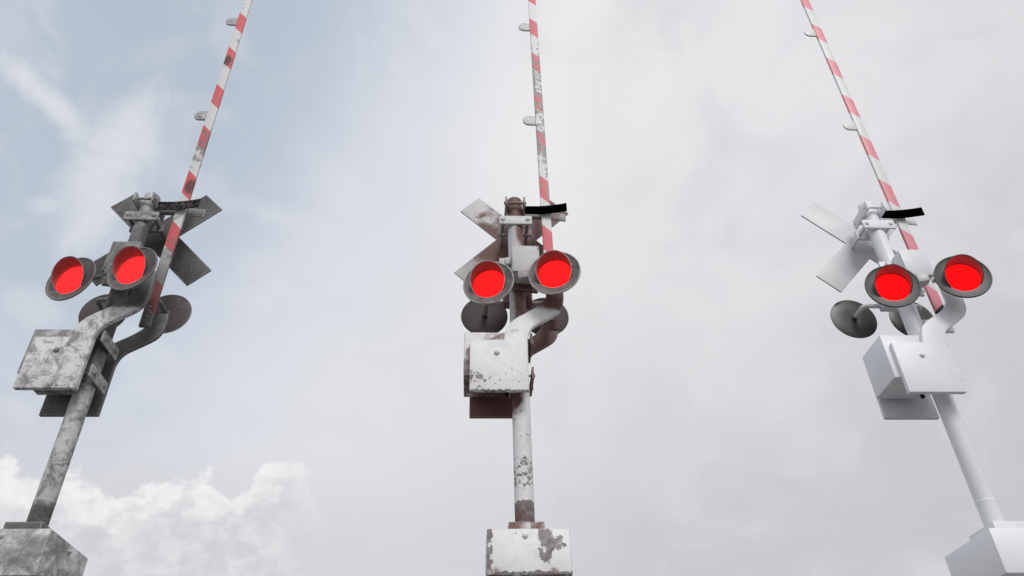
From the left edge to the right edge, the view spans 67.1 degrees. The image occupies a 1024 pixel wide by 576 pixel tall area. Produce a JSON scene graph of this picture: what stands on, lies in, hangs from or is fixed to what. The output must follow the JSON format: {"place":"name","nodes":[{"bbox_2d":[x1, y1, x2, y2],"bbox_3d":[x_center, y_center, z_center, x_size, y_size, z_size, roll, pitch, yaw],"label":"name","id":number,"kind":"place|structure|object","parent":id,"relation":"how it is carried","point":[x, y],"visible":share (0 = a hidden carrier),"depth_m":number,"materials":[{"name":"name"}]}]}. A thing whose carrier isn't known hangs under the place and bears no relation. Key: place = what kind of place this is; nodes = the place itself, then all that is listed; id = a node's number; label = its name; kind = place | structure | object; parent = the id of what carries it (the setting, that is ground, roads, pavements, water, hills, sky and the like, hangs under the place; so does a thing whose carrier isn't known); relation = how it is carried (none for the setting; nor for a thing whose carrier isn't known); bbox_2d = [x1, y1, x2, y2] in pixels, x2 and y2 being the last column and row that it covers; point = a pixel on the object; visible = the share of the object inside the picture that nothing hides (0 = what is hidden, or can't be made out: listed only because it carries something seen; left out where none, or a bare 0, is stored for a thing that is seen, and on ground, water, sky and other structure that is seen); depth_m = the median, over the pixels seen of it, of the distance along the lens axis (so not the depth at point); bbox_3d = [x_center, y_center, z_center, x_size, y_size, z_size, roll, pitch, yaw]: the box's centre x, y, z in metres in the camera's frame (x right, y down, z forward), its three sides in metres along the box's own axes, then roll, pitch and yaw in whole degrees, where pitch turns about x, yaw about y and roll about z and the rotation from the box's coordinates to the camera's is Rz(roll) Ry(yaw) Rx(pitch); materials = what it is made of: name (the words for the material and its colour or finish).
{"place":"outdoors","nodes":[
{"label":"outdoors","id":0,"kind":"place"},
{"bbox_2d":[0,0,1023,575],"label":"sky","id":1,"kind":"structure","parent":0,"point":[700,407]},
{"bbox_3d":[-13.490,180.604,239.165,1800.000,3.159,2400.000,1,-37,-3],"label":"ground","id":2,"kind":"structure","parent":0,"visible":0},
{"bbox_2d":[0,0,252,575],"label":"railway crossing signal","id":3,"kind":"object","parent":2,"relation":"on","point":[69,374],"visible":1,"depth_m":7.49,"materials":[{"name":"grey metal"}]},
{"bbox_2d":[454,0,580,575],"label":"railway crossing signal","id":4,"kind":"object","parent":2,"relation":"on","point":[515,265],"visible":1,"depth_m":7.59,"materials":[{"name":"white metal"}]},
{"bbox_2d":[800,0,1023,575],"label":"railway crossing signal","id":5,"kind":"object","parent":2,"relation":"on","point":[911,369],"visible":1,"depth_m":7.75,"materials":[{"name":"white metal"}]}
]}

